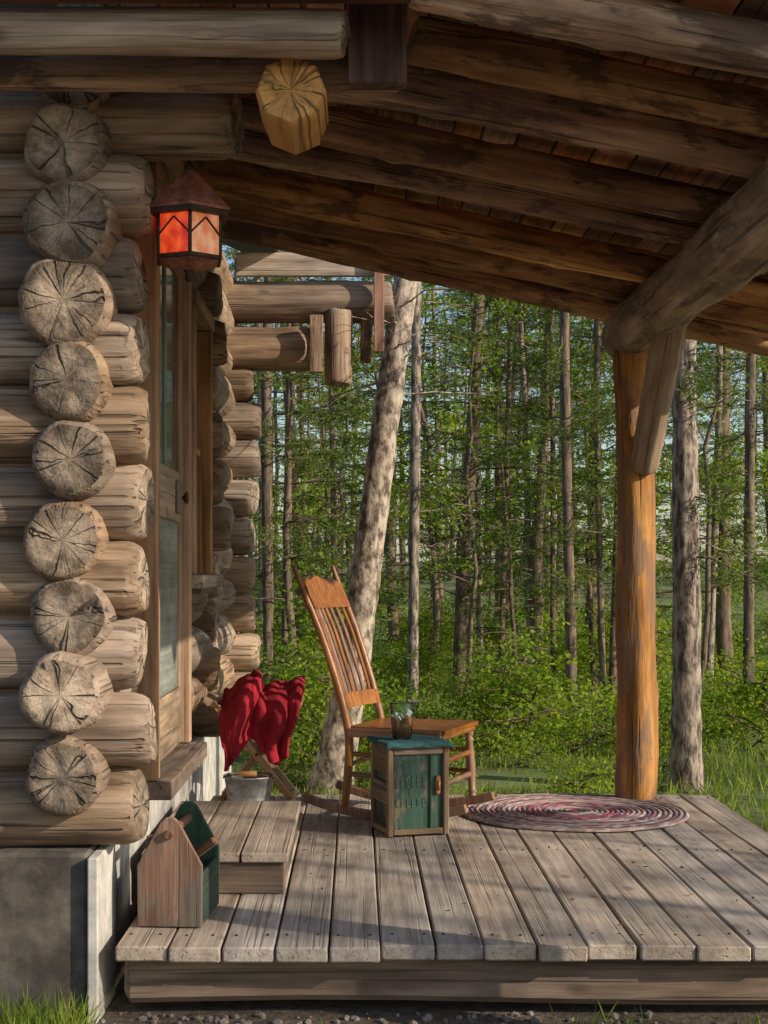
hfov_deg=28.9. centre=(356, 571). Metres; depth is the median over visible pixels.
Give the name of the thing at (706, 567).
broadleaf tree
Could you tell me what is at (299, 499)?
conifer tree
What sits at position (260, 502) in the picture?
pine tree
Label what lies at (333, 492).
pine tree
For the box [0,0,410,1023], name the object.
log cabin
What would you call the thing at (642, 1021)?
grass
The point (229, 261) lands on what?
sky
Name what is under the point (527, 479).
pine tree
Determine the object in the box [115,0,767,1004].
porch
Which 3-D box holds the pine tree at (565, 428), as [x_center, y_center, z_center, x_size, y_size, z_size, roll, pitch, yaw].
[1.636,-3.267,12.264,1.935,9.268,2.034,0,0,0]
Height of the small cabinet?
0.394 m
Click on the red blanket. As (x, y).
(264, 717)
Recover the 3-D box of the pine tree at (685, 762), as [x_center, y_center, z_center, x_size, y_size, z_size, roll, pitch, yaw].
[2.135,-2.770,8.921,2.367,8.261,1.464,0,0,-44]
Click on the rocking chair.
(319, 595)
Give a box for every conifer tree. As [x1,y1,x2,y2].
[226,251,427,672]
[241,252,421,678]
[295,277,508,663]
[322,276,617,696]
[404,294,612,656]
[420,309,672,668]
[440,401,564,688]
[457,313,736,651]
[563,368,714,672]
[569,319,767,689]
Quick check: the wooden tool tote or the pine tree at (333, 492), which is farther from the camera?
the pine tree at (333, 492)
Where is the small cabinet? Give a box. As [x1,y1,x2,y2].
[366,734,454,836]
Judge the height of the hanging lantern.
0.400 m
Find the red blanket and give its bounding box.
[219,669,305,771]
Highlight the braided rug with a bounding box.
[463,793,688,831]
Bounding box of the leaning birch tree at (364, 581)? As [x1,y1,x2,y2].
[263,276,503,794]
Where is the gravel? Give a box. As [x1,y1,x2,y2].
[99,1010,738,1023]
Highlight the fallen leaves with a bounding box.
[262,813,758,934]
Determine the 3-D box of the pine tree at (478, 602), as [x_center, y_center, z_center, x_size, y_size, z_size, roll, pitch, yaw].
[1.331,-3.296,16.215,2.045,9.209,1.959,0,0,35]
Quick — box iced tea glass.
[390,701,413,738]
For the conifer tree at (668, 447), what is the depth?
17.10 m
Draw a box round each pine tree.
[222,244,394,683]
[223,252,318,676]
[239,252,373,678]
[271,277,397,632]
[320,279,531,708]
[381,288,559,672]
[407,293,606,674]
[446,290,593,669]
[455,290,670,731]
[480,307,614,686]
[517,332,731,698]
[537,314,703,698]
[594,345,767,690]
[663,352,767,722]
[668,339,767,793]
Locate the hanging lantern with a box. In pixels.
[149,161,229,282]
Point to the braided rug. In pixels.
(570, 812)
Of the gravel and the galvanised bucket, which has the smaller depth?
the gravel
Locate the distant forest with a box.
[222,244,767,659]
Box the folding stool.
[211,696,304,801]
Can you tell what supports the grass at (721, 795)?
on the ground at (326, 1011)
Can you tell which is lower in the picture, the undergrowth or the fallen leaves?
the fallen leaves
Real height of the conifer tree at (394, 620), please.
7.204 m
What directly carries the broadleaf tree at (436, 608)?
on the ground at (326, 1011)
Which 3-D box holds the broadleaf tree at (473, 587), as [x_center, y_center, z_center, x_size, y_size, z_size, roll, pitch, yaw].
[0.841,-0.730,14.503,1.905,4.120,2.179,0,0,41]
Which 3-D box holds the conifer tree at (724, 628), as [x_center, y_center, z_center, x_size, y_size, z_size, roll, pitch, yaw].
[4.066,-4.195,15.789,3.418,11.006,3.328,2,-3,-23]
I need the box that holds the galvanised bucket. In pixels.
[223,771,273,803]
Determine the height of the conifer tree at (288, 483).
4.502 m
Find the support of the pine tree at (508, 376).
on the ground at (326, 1011)
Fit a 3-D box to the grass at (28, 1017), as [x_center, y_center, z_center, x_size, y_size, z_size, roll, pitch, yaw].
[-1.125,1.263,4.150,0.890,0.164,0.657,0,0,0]
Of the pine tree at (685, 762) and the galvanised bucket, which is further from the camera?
the pine tree at (685, 762)
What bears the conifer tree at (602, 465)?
on the ground at (326, 1011)
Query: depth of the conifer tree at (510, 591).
14.53 m
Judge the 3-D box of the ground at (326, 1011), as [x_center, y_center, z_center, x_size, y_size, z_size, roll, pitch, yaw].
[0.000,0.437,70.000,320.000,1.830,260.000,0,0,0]
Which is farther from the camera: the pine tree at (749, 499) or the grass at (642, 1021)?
the pine tree at (749, 499)
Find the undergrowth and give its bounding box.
[234,542,767,800]
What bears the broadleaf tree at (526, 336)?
on the ground at (326, 1011)
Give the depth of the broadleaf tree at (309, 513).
15.14 m
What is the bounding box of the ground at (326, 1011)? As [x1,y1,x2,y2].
[30,561,767,1023]
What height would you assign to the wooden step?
0.143 m
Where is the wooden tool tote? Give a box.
[137,801,219,927]
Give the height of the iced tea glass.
0.152 m
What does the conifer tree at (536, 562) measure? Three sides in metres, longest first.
8.004 x 3.167 x 2.996 m
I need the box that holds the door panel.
[160,518,176,696]
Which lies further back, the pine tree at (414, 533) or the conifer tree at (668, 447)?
the conifer tree at (668, 447)
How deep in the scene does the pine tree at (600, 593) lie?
14.47 m
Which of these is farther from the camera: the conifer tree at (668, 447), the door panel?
the conifer tree at (668, 447)
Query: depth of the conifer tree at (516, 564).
20.92 m
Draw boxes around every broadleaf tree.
[251,324,431,596]
[328,277,524,665]
[354,291,561,702]
[434,303,614,611]
[487,311,712,694]
[556,344,767,686]
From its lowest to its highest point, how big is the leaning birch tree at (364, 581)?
8.297 m
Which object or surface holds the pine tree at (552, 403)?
on the ground at (326, 1011)
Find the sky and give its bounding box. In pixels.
[222,245,767,561]
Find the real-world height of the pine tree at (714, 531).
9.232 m
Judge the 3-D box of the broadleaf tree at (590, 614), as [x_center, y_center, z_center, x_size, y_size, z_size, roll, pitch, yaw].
[2.735,-1.024,15.301,2.443,4.662,2.092,0,0,-32]
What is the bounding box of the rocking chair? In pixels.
[292,565,494,818]
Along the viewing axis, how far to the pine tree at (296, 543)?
12.98 m
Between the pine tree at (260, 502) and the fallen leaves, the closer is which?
the fallen leaves
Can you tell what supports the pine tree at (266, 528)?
on the ground at (326, 1011)
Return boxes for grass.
[0,983,120,1023]
[15,999,767,1023]
[232,659,767,830]
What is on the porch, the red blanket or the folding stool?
the folding stool
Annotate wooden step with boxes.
[141,801,300,892]
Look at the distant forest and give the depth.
30.78 m
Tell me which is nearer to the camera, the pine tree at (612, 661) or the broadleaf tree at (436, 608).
the pine tree at (612, 661)
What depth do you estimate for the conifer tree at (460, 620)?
14.95 m

